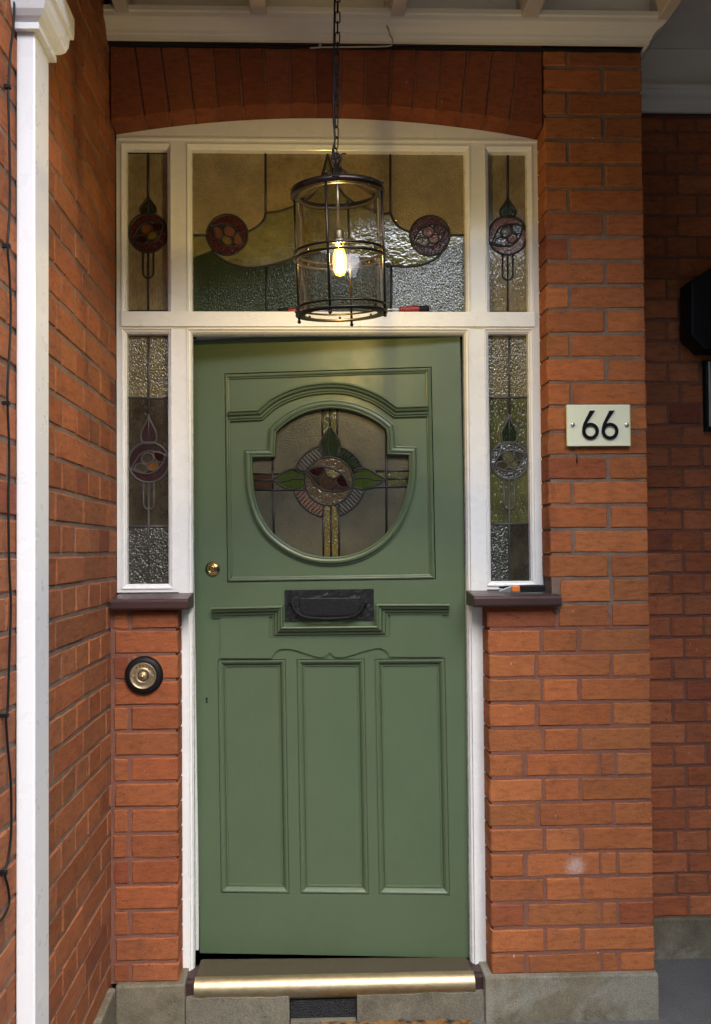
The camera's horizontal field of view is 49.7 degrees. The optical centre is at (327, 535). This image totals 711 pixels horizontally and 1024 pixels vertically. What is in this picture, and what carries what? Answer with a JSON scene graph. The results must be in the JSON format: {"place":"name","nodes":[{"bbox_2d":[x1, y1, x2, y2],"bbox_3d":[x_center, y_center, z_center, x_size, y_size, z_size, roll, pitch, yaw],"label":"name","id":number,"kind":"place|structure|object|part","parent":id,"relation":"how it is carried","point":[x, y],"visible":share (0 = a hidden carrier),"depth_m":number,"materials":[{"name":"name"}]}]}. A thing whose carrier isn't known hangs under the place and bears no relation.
{"place":"outdoors","nodes":[
{"label":"outdoors","id":0,"kind":"place"},
{"bbox_2d":[322,1018,470,1023],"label":"doormat","id":1,"kind":"object","parent":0,"point":[442,1021],"visible":1,"depth_m":2.29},
{"bbox_2d":[290,1010,669,1023],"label":"porch floor","id":2,"kind":"structure","parent":0,"point":[662,1019],"depth_m":2.30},
{"bbox_2d":[10,0,73,1023],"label":"porch post","id":3,"kind":"object","parent":2,"relation":"on","point":[44,29],"visible":0.98,"depth_m":1.57,"materials":[{"name":"white paint"}]},
{"bbox_2d":[186,995,289,1023],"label":"stone step block","id":4,"kind":"structure","parent":2,"relation":"on","point":[243,1010],"depth_m":2.29,"materials":[{"name":"grey stone"}]},
{"bbox_2d":[291,1017,355,1023],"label":"vent ledge","id":5,"kind":"object","parent":2,"relation":"on","point":[317,1020],"visible":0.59,"depth_m":2.30,"materials":[{"name":"stone"}]},
{"bbox_2d":[290,997,355,1017],"bbox_3d":[-0.015,1.431,2.340,0.200,0.053,0.048,0,-1,-2],"label":"air vent","id":6,"kind":"object","parent":5,"relation":"on","point":[321,1007],"visible":0.79,"depth_m":2.32,"materials":[{"name":"black metal"}]},
{"bbox_2d":[356,989,484,1022],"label":"stone step block","id":7,"kind":"structure","parent":2,"relation":"on","point":[430,1006],"depth_m":2.31,"materials":[{"name":"grey stone"}]},
{"bbox_2d":[186,957,482,998],"bbox_3d":[0.024,1.380,2.389,0.913,0.089,0.174,0,-1,-2],"label":"door threshold","id":8,"kind":"object","parent":7,"relation":"on","point":[316,978],"depth_m":2.32,"materials":[{"name":"gold metal"}]},
{"bbox_2d":[116,118,543,970],"bbox_3d":[0.010,0.011,2.479,1.339,2.670,0.164,0,-1,-2],"label":"door frame","id":9,"kind":"object","parent":8,"relation":"on","point":[204,234],"visible":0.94,"depth_m":2.44,"materials":[{"name":"white paint"}]},
{"bbox_2d":[128,152,167,310],"bbox_3d":[-0.571,-0.962,2.439,0.146,0.536,0.007,0,-1,-2],"label":"window pane","id":10,"kind":"structure","parent":9,"relation":"in","point":[147,172],"depth_m":2.44,"materials":[{"name":"multicoloured glass"}]},
{"bbox_2d":[128,335,168,583],"bbox_3d":[-0.566,-0.236,2.426,0.158,0.817,0.007,0,-1,-2],"label":"window pane","id":11,"kind":"structure","parent":9,"relation":"in","point":[147,354],"depth_m":2.42,"materials":[{"name":"multicoloured glass"}]},
{"bbox_2d":[278,308,328,311],"bbox_3d":[-0.073,-0.713,2.428,0.171,0.017,0.017,0,-1,-2],"label":"screwdriver","id":12,"kind":"object","parent":9,"relation":"on","point":[286,309],"visible":0.49,"depth_m":2.42,"materials":[{"name":"red plastic"}]},
{"bbox_2d":[110,41,542,138],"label":"brick arch","id":13,"kind":"structure","parent":9,"relation":"on","point":[164,87],"depth_m":2.36,"materials":[{"name":"red brick"}]},
{"bbox_2d":[193,153,464,311],"bbox_3d":[0.004,-0.966,2.455,0.886,0.538,0.007,0,-1,-2],"label":"window pane","id":14,"kind":"structure","parent":9,"relation":"in","point":[244,236],"depth_m":2.45,"materials":[{"name":"multicoloured glass"}]},
{"bbox_2d":[193,336,468,957],"bbox_3d":[0.005,0.348,2.485,0.879,2.002,0.079,-1,-1,4],"label":"front door","id":15,"kind":"structure","parent":9,"relation":"attached to","point":[330,615],"depth_m":2.48,"materials":[{"name":"green paint"}]},
{"bbox_2d":[218,659,288,893],"bbox_3d":[-0.242,0.781,2.504,0.223,0.755,0.030,-1,-1,4],"label":"door panel","id":16,"kind":"structure","parent":15,"relation":"in","point":[252,724],"depth_m":2.50,"materials":[{"name":"green paint"}]},
{"label":"stained glass window","id":17,"kind":"part","parent":15,"relation":"part of","materials":[{"name":"multicoloured glass"}]},
{"bbox_2d":[297,659,368,894],"bbox_3d":[0.016,0.777,2.487,0.220,0.754,0.030,-1,-1,4],"label":"door panel","id":18,"kind":"structure","parent":15,"relation":"in","point":[333,826],"depth_m":2.49,"materials":[{"name":"green paint"}]},
{"bbox_2d":[375,658,449,894],"bbox_3d":[0.271,0.772,2.470,0.225,0.753,0.030,-1,-1,4],"label":"door panel","id":19,"kind":"structure","parent":15,"relation":"in","point":[410,694],"depth_m":2.47,"materials":[{"name":"green paint"}]},
{"bbox_2d":[388,305,428,311],"bbox_3d":[0.227,-0.719,2.432,0.191,0.025,0.025,0,-1,-2],"label":"screwdriver","id":20,"kind":"object","parent":9,"relation":"on","point":[423,308],"visible":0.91,"depth_m":2.42,"materials":[{"name":"red plastic"}]},
{"bbox_2d":[484,155,526,311],"bbox_3d":[0.576,-0.970,2.471,0.142,0.538,0.007,0,-1,-2],"label":"window pane","id":21,"kind":"structure","parent":9,"relation":"in","point":[506,173],"depth_m":2.47,"materials":[{"name":"multicoloured glass"}]},
{"bbox_2d":[484,335,528,580],"bbox_3d":[0.580,-0.244,2.457,0.163,0.817,0.007,0,-1,-2],"label":"window pane","id":22,"kind":"structure","parent":9,"relation":"in","point":[509,533],"depth_m":2.46,"materials":[{"name":"multicoloured glass"}]},
{"bbox_2d":[654,958,710,1023],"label":"path","id":23,"kind":"structure","parent":0,"point":[684,989],"depth_m":2.50,"materials":[{"name":"grey concrete"}]},
{"label":"ground","id":24,"kind":"structure","parent":0,"visible":0},
{"bbox_2d":[0,0,119,1023],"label":"brick side wall","id":25,"kind":"structure","parent":24,"relation":"on","point":[82,370],"depth_m":1.96,"materials":[{"name":"brick"}]},
{"bbox_2d":[0,2,15,921],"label":"black cable","id":26,"kind":"object","parent":25,"relation":"attached to","point":[7,246],"visible":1,"depth_m":1.51,"materials":[{"name":"black plastic"}]},
{"bbox_2d":[110,610,188,1023],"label":"brick wall","id":27,"kind":"structure","parent":24,"relation":"on","point":[149,974],"depth_m":2.30,"materials":[{"name":"brick"}]},
{"bbox_2d":[125,656,162,693],"bbox_3d":[-0.553,0.419,2.294,0.115,0.115,0.037,0,-1,-2],"label":"bell push","id":28,"kind":"object","parent":27,"relation":"attached to","point":[143,674],"visible":1,"depth_m":2.29,"materials":[{"name":"black plastic"}]},
{"bbox_2d":[110,593,193,610],"bbox_3d":[-0.534,0.201,2.335,0.232,0.046,0.116,0,-1,-2],"label":"window sill","id":29,"kind":"structure","parent":27,"relation":"on","point":[148,601],"depth_m":2.28,"materials":[{"name":"brown paint"}]},
{"bbox_2d":[139,172,501,965],"bbox_3d":[0.061,0.067,3.612,1.760,3.000,2.240,0,-1,-2],"label":"hall interior","id":30,"kind":"object","parent":24,"relation":"on","point":[239,956],"depth_m":2.83,"materials":[{"name":"brown"}]},
{"bbox_2d":[467,51,658,1023],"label":"brick pier","id":31,"kind":"structure","parent":24,"relation":"on","point":[568,821],"depth_m":2.35,"materials":[{"name":"brick"}]},
{"bbox_2d":[103,0,710,114],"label":"porch ceiling","id":32,"kind":"structure","parent":31,"relation":"on","point":[669,41],"depth_m":2.34,"materials":[{"name":"beige paint"}]},
{"bbox_2d":[332,0,345,168],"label":"hanging chain","id":33,"kind":"object","parent":32,"relation":"hanging from","point":[335,95],"visible":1,"depth_m":1.86,"materials":[{"name":"black metal"}]},
{"bbox_2d":[290,152,387,325],"bbox_3d":[0.028,-0.721,1.875,0.239,0.408,0.267,0,-1,-2],"label":"pendant lantern","id":34,"kind":"object","parent":33,"relation":"hanging from","point":[335,176],"visible":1,"depth_m":1.85,"materials":[{"name":"brown metal"}]},
{"bbox_2d":[310,0,392,48],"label":"white cable","id":35,"kind":"object","parent":32,"relation":"attached to","point":[320,46],"visible":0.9,"depth_m":2.35,"materials":[{"name":"beige plastic"}]},
{"bbox_2d":[466,590,561,606],"bbox_3d":[0.572,0.193,2.365,0.268,0.046,0.116,0,-1,-2],"label":"window sill","id":36,"kind":"structure","parent":31,"relation":"attached to","point":[485,598],"depth_m":2.31,"materials":[{"name":"brown paint"}]},
{"bbox_2d":[499,585,544,591],"bbox_3d":[0.592,0.161,2.339,0.139,0.021,0.020,0,-1,-2],"label":"utility knife","id":37,"kind":"object","parent":36,"relation":"on","point":[526,588],"visible":1,"depth_m":2.33,"materials":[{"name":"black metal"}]},
{"bbox_2d":[566,405,630,446],"bbox_3d":[0.828,-0.338,2.350,0.198,0.128,0.025,0,-1,-2],"label":"number plaque","id":38,"kind":"object","parent":31,"relation":"attached to","point":[597,425],"visible":1,"depth_m":2.34,"materials":[{"name":"beige plastic"}]},
{"bbox_2d":[641,114,710,958],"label":"neighbour brick wall","id":39,"kind":"structure","parent":24,"relation":"on","point":[676,168],"depth_m":2.73,"materials":[{"name":"red brick"}]},
{"bbox_2d":[680,268,710,354],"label":"wall lamp","id":40,"kind":"object","parent":39,"relation":"attached to","point":[695,315],"visible":1,"depth_m":2.64,"materials":[{"name":"black plastic"}]},
{"bbox_2d":[702,360,710,431],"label":"glass sign panel","id":41,"kind":"object","parent":39,"relation":"attached to","point":[706,370],"visible":1,"depth_m":2.71,"materials":[{"name":"black glass"}]}
]}

